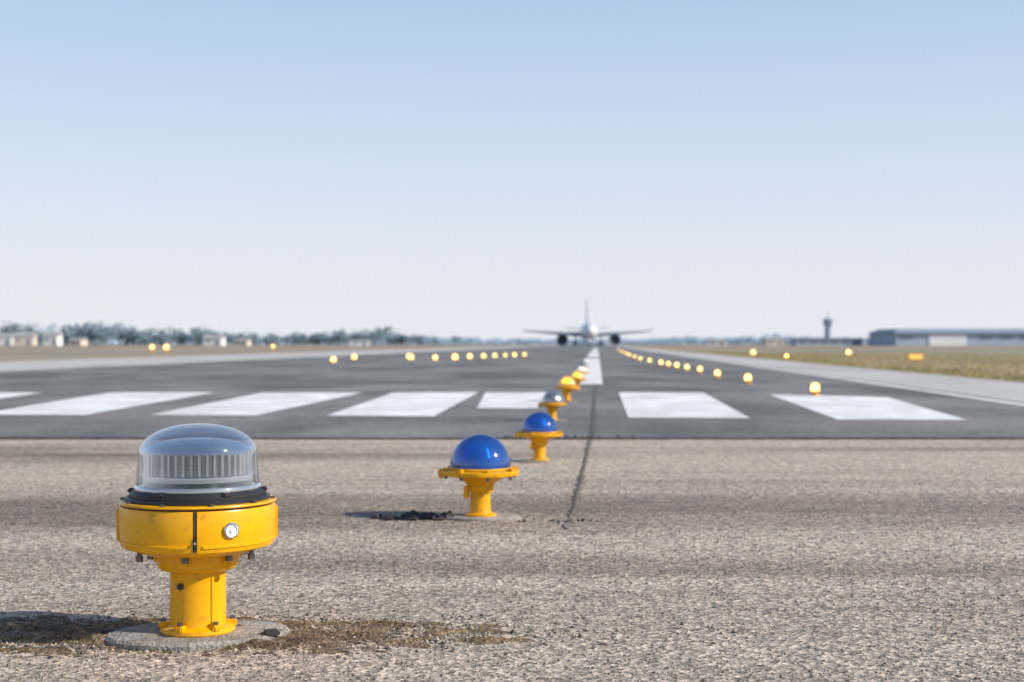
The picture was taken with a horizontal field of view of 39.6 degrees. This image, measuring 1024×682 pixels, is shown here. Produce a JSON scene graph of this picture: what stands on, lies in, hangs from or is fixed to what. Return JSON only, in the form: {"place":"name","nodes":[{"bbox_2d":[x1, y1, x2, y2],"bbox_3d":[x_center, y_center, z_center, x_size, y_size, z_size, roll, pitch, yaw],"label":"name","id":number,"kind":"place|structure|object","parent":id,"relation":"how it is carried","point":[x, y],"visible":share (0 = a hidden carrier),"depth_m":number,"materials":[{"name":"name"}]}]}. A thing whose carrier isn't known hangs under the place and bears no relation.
{"place":"outdoors","nodes":[
{"label":"outdoors","id":0,"kind":"place"},
{"bbox_2d":[0,337,12,345],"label":"walls","id":1,"kind":"structure","parent":0,"point":[2,341],"depth_m":473.30,"materials":[{"name":"white paint"}]},
{"bbox_2d":[0,333,13,336],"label":"roof","id":2,"kind":"structure","parent":1,"relation":"on","point":[6,334],"depth_m":474.52,"materials":[{"name":"grey metal"}]},
{"bbox_2d":[13,336,36,345],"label":"walls","id":3,"kind":"structure","parent":0,"point":[23,341],"depth_m":466.65,"materials":[{"name":"beige paint"}]},
{"bbox_2d":[12,332,37,335],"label":"roof","id":4,"kind":"structure","parent":3,"relation":"on","point":[25,334],"depth_m":468.05,"materials":[{"name":"grey metal"}]},
{"bbox_2d":[43,336,62,345],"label":"walls","id":5,"kind":"structure","parent":0,"point":[58,340],"depth_m":456.12,"materials":[{"name":"white paint"}]},
{"bbox_2d":[42,332,63,335],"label":"roof","id":6,"kind":"structure","parent":5,"relation":"on","point":[53,334],"depth_m":457.13,"materials":[{"name":"grey metal"}]},
{"bbox_2d":[69,340,87,345],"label":"walls","id":7,"kind":"structure","parent":0,"point":[83,342],"depth_m":464.86,"materials":[{"name":"beige paint"}]},
{"bbox_2d":[69,338,87,339],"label":"roof","id":8,"kind":"structure","parent":7,"relation":"on","point":[78,339],"depth_m":465.92,"materials":[{"name":"grey metal"}]},
{"bbox_2d":[235,341,251,345],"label":"walls","id":9,"kind":"structure","parent":0,"point":[248,343],"depth_m":458.26,"materials":[{"name":"beige paint"}]},
{"bbox_2d":[234,339,252,340],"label":"roof","id":10,"kind":"structure","parent":9,"relation":"on","point":[243,340],"depth_m":459.20,"materials":[{"name":"grey metal"}]},
{"bbox_2d":[0,344,579,369],"bbox_3d":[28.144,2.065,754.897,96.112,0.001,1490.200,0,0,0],"label":"shoulder pavement","id":11,"kind":"structure","parent":0,"point":[17,365],"depth_m":55.54,"materials":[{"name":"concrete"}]},
{"bbox_2d":[350,342,368,345],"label":"walls","id":12,"kind":"structure","parent":0,"point":[358,343],"depth_m":462.91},
{"bbox_2d":[349,340,369,341],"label":"roof","id":13,"kind":"structure","parent":12,"relation":"on","point":[359,341],"depth_m":463.07,"materials":[{"name":"white metal"}]},
{"bbox_2d":[0,609,748,664],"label":"gravel","id":14,"kind":"structure","parent":0,"point":[271,651],"depth_m":3.00,"materials":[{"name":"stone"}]},
{"bbox_2d":[37,336,866,343],"bbox_3d":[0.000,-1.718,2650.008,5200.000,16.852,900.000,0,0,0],"label":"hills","id":15,"kind":"structure","parent":0,"point":[115,342],"depth_m":2271.92,"materials":[{"name":"green plant"}]},
{"bbox_2d":[0,439,1023,681],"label":"apron pavement","id":16,"kind":"structure","parent":0,"point":[26,463],"depth_m":4.14,"materials":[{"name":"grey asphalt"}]},
{"bbox_2d":[0,615,536,657],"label":"soil patch","id":17,"kind":"object","parent":16,"relation":"on","point":[72,631],"visible":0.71,"depth_m":2.98,"materials":[{"name":"brown soil"}]},
{"bbox_2d":[99,423,289,651],"bbox_3d":[-0.659,0.400,2.993,0.330,0.452,0.328,0,0,35],"label":"runway light","id":18,"kind":"object","parent":17,"relation":"on","point":[197,525],"visible":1,"depth_m":2.91,"materials":[{"name":"metal"}]},
{"bbox_2d":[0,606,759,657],"bbox_3d":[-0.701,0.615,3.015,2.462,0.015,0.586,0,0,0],"label":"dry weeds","id":19,"kind":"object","parent":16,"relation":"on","point":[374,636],"visible":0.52,"depth_m":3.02,"materials":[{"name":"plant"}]},
{"bbox_2d":[370,509,461,520],"bbox_3d":[-0.335,0.621,5.035,0.331,0.044,0.135,0,0,8],"label":"rubble","id":20,"kind":"object","parent":16,"relation":"on","point":[413,515],"visible":0.94,"depth_m":5.02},
{"bbox_2d":[438,434,520,520],"bbox_3d":[-0.114,0.480,5.049,0.295,0.300,0.278,0,0,7],"label":"taxiway light","id":21,"kind":"object","parent":16,"relation":"on","point":[480,465],"visible":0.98,"depth_m":4.98,"materials":[{"name":"metal"}]},
{"bbox_2d":[3,437,1023,438],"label":"pavement joint","id":22,"kind":"object","parent":16,"relation":"on","point":[568,437],"visible":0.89,"depth_m":9.27,"materials":[{"name":"black asphalt"}]},
{"bbox_2d":[515,412,563,462],"bbox_3d":[0.144,0.502,7.469,0.260,0.264,0.245,0,0,-4],"label":"taxiway light","id":23,"kind":"object","parent":16,"relation":"on","point":[539,430],"visible":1,"depth_m":7.41,"materials":[{"name":"metal"}]},
{"bbox_2d":[518,518,597,524],"bbox_3d":[0.160,0.627,4.941,0.282,0.017,0.130,0,0,0],"label":"rubble","id":24,"kind":"object","parent":16,"relation":"on","point":[558,521],"visible":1,"depth_m":4.95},
{"bbox_2d":[563,438,593,527],"bbox_3d":[0.362,0.630,7.124,0.057,0.001,4.762,0,0,4],"label":"pavement joint","id":25,"kind":"object","parent":16,"relation":"on","point":[567,524],"visible":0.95,"depth_m":5.93,"materials":[{"name":"grey asphalt"}]},
{"bbox_2d":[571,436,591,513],"bbox_3d":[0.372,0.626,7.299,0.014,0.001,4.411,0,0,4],"label":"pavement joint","id":26,"kind":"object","parent":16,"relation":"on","point":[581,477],"visible":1,"depth_m":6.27,"materials":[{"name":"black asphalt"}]},
{"bbox_2d":[0,344,1023,398],"bbox_3d":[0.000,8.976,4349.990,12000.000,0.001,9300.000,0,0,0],"label":"ground","id":27,"kind":"structure","parent":0,"point":[36,353],"depth_m":153.84,"materials":[{"name":"green plant"}]},
{"bbox_2d":[164,345,168,351],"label":"runway edge light","id":28,"kind":"object","parent":27,"relation":"on","point":[166,348],"visible":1,"depth_m":99.87,"materials":[{"name":"yellow glass"}]},
{"bbox_2d":[203,338,225,345],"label":"walls","id":29,"kind":"structure","parent":27,"relation":"on","point":[221,341],"depth_m":461.77,"materials":[{"name":"white paint"}]},
{"bbox_2d":[202,335,226,337],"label":"roof","id":30,"kind":"structure","parent":29,"relation":"on","point":[214,336],"depth_m":462.76,"materials":[{"name":"grey metal"}]},
{"bbox_2d":[0,321,462,345],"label":"tree line","id":31,"kind":"object","parent":27,"relation":"on","point":[101,334],"visible":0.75,"depth_m":495.95,"materials":[{"name":"green plant"}]},
{"bbox_2d":[29,322,868,344],"bbox_3d":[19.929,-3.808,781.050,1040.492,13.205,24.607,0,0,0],"label":"tree line","id":32,"kind":"object","parent":27,"relation":"on","point":[130,328],"visible":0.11,"depth_m":779.77,"materials":[{"name":"green plant"}]},
{"bbox_2d":[0,344,1023,438],"bbox_3d":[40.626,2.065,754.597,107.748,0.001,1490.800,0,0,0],"label":"runway","id":33,"kind":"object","parent":27,"relation":"on","point":[542,369],"depth_m":16.60,"materials":[{"name":"grey asphalt"}]},
{"bbox_2d":[0,392,41,398],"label":"threshold marking","id":34,"kind":"object","parent":33,"relation":"on","point":[7,394],"visible":1,"depth_m":17.14,"materials":[{"name":"white paint"}]},
{"bbox_2d":[57,378,116,378],"bbox_3d":[-1.102,0.659,24.708,13.807,0.001,0.479,0,0,1],"label":"pavement joint","id":35,"kind":"object","parent":33,"relation":"on","point":[86,378],"visible":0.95,"depth_m":25.00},
{"bbox_2d":[0,392,213,414],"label":"threshold marking","id":36,"kind":"object","parent":33,"relation":"on","point":[97,403],"visible":1,"depth_m":14.56,"materials":[{"name":"white paint"}]},
{"bbox_2d":[6,358,389,384],"bbox_3d":[-6.651,0.678,34.999,0.117,0.001,50.109,0,0,4],"label":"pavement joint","id":37,"kind":"object","parent":33,"relation":"on","point":[155,374],"visible":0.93,"depth_m":27.81,"materials":[{"name":"black asphalt"}]},
{"bbox_2d":[152,392,362,414],"bbox_3d":[-2.498,0.641,14.999,1.255,0.001,5.740,0,0,0],"label":"threshold marking","id":38,"kind":"object","parent":33,"relation":"on","point":[260,403],"visible":1,"depth_m":14.56,"materials":[{"name":"white paint"}]},
{"bbox_2d":[2,344,580,370],"bbox_3d":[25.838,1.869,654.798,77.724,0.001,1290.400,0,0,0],"label":"runway edge marking","id":39,"kind":"object","parent":33,"relation":"on","point":[202,361],"depth_m":44.03,"materials":[{"name":"white paint"}]},
{"bbox_2d":[330,357,336,362],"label":"runway edge light","id":40,"kind":"object","parent":33,"relation":"on","point":[333,359],"visible":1,"depth_m":46.13,"materials":[{"name":"yellow glass"}]},
{"bbox_2d":[330,392,477,415],"bbox_3d":[-1.072,0.641,15.020,1.064,0.001,6.005,0,0,2],"label":"threshold marking","id":41,"kind":"object","parent":33,"relation":"on","point":[413,404],"visible":1,"depth_m":14.32,"materials":[{"name":"white paint"}]},
{"bbox_2d":[452,354,458,359],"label":"runway edge light","id":42,"kind":"object","parent":33,"relation":"on","point":[454,356],"visible":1,"depth_m":54.92,"materials":[{"name":"yellow glass"}]},
{"bbox_2d":[477,392,549,407],"bbox_3d":[0.071,0.642,15.699,0.813,0.001,4.400,0,0,0],"label":"threshold marking","id":43,"kind":"object","parent":33,"relation":"on","point":[511,399],"visible":1,"depth_m":15.60,"materials":[{"name":"white paint"}]},
{"bbox_2d":[538,391,566,420],"bbox_3d":[0.324,0.518,11.399,0.236,0.240,0.222,0,0,-3],"label":"taxiway light","id":44,"kind":"object","parent":33,"relation":"on","point":[552,403],"visible":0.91,"depth_m":11.36,"materials":[{"name":"metal"}]},
{"bbox_2d":[495,435,633,439],"bbox_3d":[0.295,0.632,9.301,1.197,0.042,0.290,0,0,0],"label":"rubble","id":45,"kind":"object","parent":33,"relation":"on","point":[556,438],"visible":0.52,"depth_m":9.29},
{"bbox_2d":[555,376,578,401],"bbox_3d":[0.589,0.510,15.199,0.266,0.270,0.250,0,0,0],"label":"taxiway light","id":46,"kind":"object","parent":33,"relation":"on","point":[567,385],"visible":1,"depth_m":15.14,"materials":[{"name":"metal"}]},
{"bbox_2d":[570,371,585,390],"bbox_3d":[0.859,0.525,18.799,0.251,0.255,0.236,0,0,6],"label":"taxiway light","id":47,"kind":"object","parent":33,"relation":"on","point":[577,377],"visible":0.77,"depth_m":18.73,"materials":[{"name":"metal"}]},
{"bbox_2d":[576,366,588,380],"bbox_3d":[1.149,0.534,23.499,0.251,0.255,0.236,0,0,-6],"label":"taxiway light","id":48,"kind":"object","parent":33,"relation":"on","point":[582,370],"visible":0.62,"depth_m":23.45,"materials":[{"name":"metal"}]},
{"bbox_2d":[577,361,588,373],"bbox_3d":[1.449,0.540,28.999,0.251,0.255,0.236,0,0,-6],"label":"taxiway light","id":49,"kind":"object","parent":33,"relation":"on","point":[583,365],"visible":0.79,"depth_m":28.96,"materials":[{"name":"metal"}]},
{"bbox_2d":[524,298,651,345],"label":"airliner","id":50,"kind":"object","parent":33,"relation":"on","point":[588,330],"visible":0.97,"depth_m":356.93,"materials":[{"name":"white metal"}]},
{"bbox_2d":[575,358,602,383],"bbox_3d":[2.235,0.690,40.749,0.579,0.001,38.604,0,0,3],"label":"centreline marking","id":51,"kind":"object","parent":33,"relation":"on","point":[593,376],"visible":0.6,"depth_m":31.34,"materials":[{"name":"white paint"}]},
{"bbox_2d":[587,351,598,356],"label":"centreline marking","id":52,"kind":"object","parent":33,"relation":"on","point":[593,353],"visible":1,"depth_m":80.83,"materials":[{"name":"white paint"}]},
{"bbox_2d":[590,385,597,435],"bbox_3d":[0.885,0.641,15.199,0.063,0.001,11.622,0,0,4],"label":"pavement joint","id":53,"kind":"object","parent":33,"relation":"on","point":[592,426],"visible":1,"depth_m":12.29,"materials":[{"name":"black asphalt"}]},
{"bbox_2d":[619,392,748,417],"bbox_3d":[1.653,0.640,14.821,1.057,0.001,6.186,0,0,4],"label":"threshold marking","id":54,"kind":"object","parent":33,"relation":"on","point":[669,405],"visible":1,"depth_m":13.86,"materials":[{"name":"white paint"}]},
{"bbox_2d":[715,370,719,377],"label":"runway edge light","id":55,"kind":"object","parent":33,"relation":"on","point":[717,373],"visible":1,"depth_m":25.16,"materials":[{"name":"yellow glass"}]},
{"bbox_2d":[744,374,751,383],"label":"runway edge light","id":56,"kind":"object","parent":33,"relation":"on","point":[747,378],"visible":1,"depth_m":21.66,"materials":[{"name":"yellow glass"}]},
{"bbox_2d":[810,383,820,395],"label":"runway edge light","id":57,"kind":"object","parent":33,"relation":"on","point":[814,388],"visible":1,"depth_m":16.76,"materials":[{"name":"yellow glass"}]},
{"bbox_2d":[609,345,1023,405],"bbox_3d":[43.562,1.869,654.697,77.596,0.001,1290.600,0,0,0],"label":"runway edge marking","id":58,"kind":"object","parent":33,"relation":"on","point":[1008,402],"depth_m":20.35,"materials":[{"name":"white paint"}]},
{"bbox_2d":[769,394,964,419],"bbox_3d":[3.496,0.639,14.274,1.268,0.001,5.705,0,0,5],"label":"threshold marking","id":59,"kind":"object","parent":33,"relation":"on","point":[861,408],"visible":1,"depth_m":13.43,"materials":[{"name":"white paint"}]},
{"bbox_2d":[252,332,868,345],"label":"tree line","id":60,"kind":"object","parent":27,"relation":"on","point":[687,340],"visible":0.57,"depth_m":497.15,"materials":[{"name":"green plant"}]},
{"bbox_2d":[638,347,1023,382],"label":"grass verge","id":61,"kind":"object","parent":27,"relation":"on","point":[985,362],"depth_m":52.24,"materials":[{"name":"green plant"}]},
{"bbox_2d":[908,354,922,360],"bbox_3d":[14.200,0.586,50.026,0.520,0.280,0.115,0,0,0],"label":"airfield sign","id":62,"kind":"object","parent":61,"relation":"on","point":[915,357],"visible":0.92,"depth_m":49.97,"materials":[{"name":"yellow plastic"}]},
{"bbox_2d":[867,329,1023,345],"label":"hangar","id":63,"kind":"structure","parent":27,"relation":"on","point":[946,337],"depth_m":400.00,"materials":[{"name":"metal"}]},
{"bbox_2d":[901,336,912,338],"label":"window","id":64,"kind":"structure","parent":63,"relation":"in","point":[902,337],"depth_m":399.88,"materials":[{"name":"grey glass"}]},
{"bbox_2d":[929,334,965,345],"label":"door","id":65,"kind":"structure","parent":63,"relation":"in","point":[934,339],"depth_m":399.78,"materials":[{"name":"white metal"}]},
{"bbox_2d":[980,336,991,338],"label":"window","id":66,"kind":"structure","parent":63,"relation":"in","point":[981,337],"depth_m":399.88,"materials":[{"name":"grey glass"}]},
{"bbox_2d":[1000,336,1011,338],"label":"window","id":67,"kind":"structure","parent":63,"relation":"in","point":[1001,337],"depth_m":399.88,"materials":[{"name":"grey glass"}]},
{"bbox_2d":[0,0,1023,340],"label":"sky","id":68,"kind":"structure","parent":0,"point":[483,169],"materials":[{"name":"blue"}]},
{"bbox_2d":[707,341,725,345],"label":"walls","id":69,"kind":"structure","parent":0,"point":[716,343],"depth_m":472.57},
{"bbox_2d":[706,339,726,340],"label":"roof","id":70,"kind":"structure","parent":69,"relation":"on","point":[716,340],"depth_m":474.35,"materials":[{"name":"white metal"}]},
{"bbox_2d":[763,340,783,345],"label":"walls","id":71,"kind":"structure","parent":0,"point":[767,342],"depth_m":471.27,"materials":[{"name":"beige paint"}]},
{"bbox_2d":[762,338,784,339],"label":"roof","id":72,"kind":"structure","parent":71,"relation":"on","point":[773,339],"depth_m":472.74,"materials":[{"name":"grey metal"}]},
{"bbox_2d":[605,344,1023,401],"bbox_3d":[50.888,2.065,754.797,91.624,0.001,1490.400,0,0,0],"label":"shoulder pavement","id":73,"kind":"structure","parent":0,"point":[1007,390],"depth_m":25.93,"materials":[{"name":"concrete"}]},
{"bbox_2d":[788,338,863,338],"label":"roof","id":74,"kind":"structure","parent":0,"point":[825,338],"depth_m":429.60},
{"bbox_2d":[790,339,862,345],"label":"walls","id":75,"kind":"structure","parent":0,"point":[794,342],"depth_m":430.00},
{"bbox_2d":[822,317,833,337],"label":"control tower","id":76,"kind":"structure","parent":0,"point":[828,322],"depth_m":449.03,"materials":[{"name":"concrete"}]}
]}

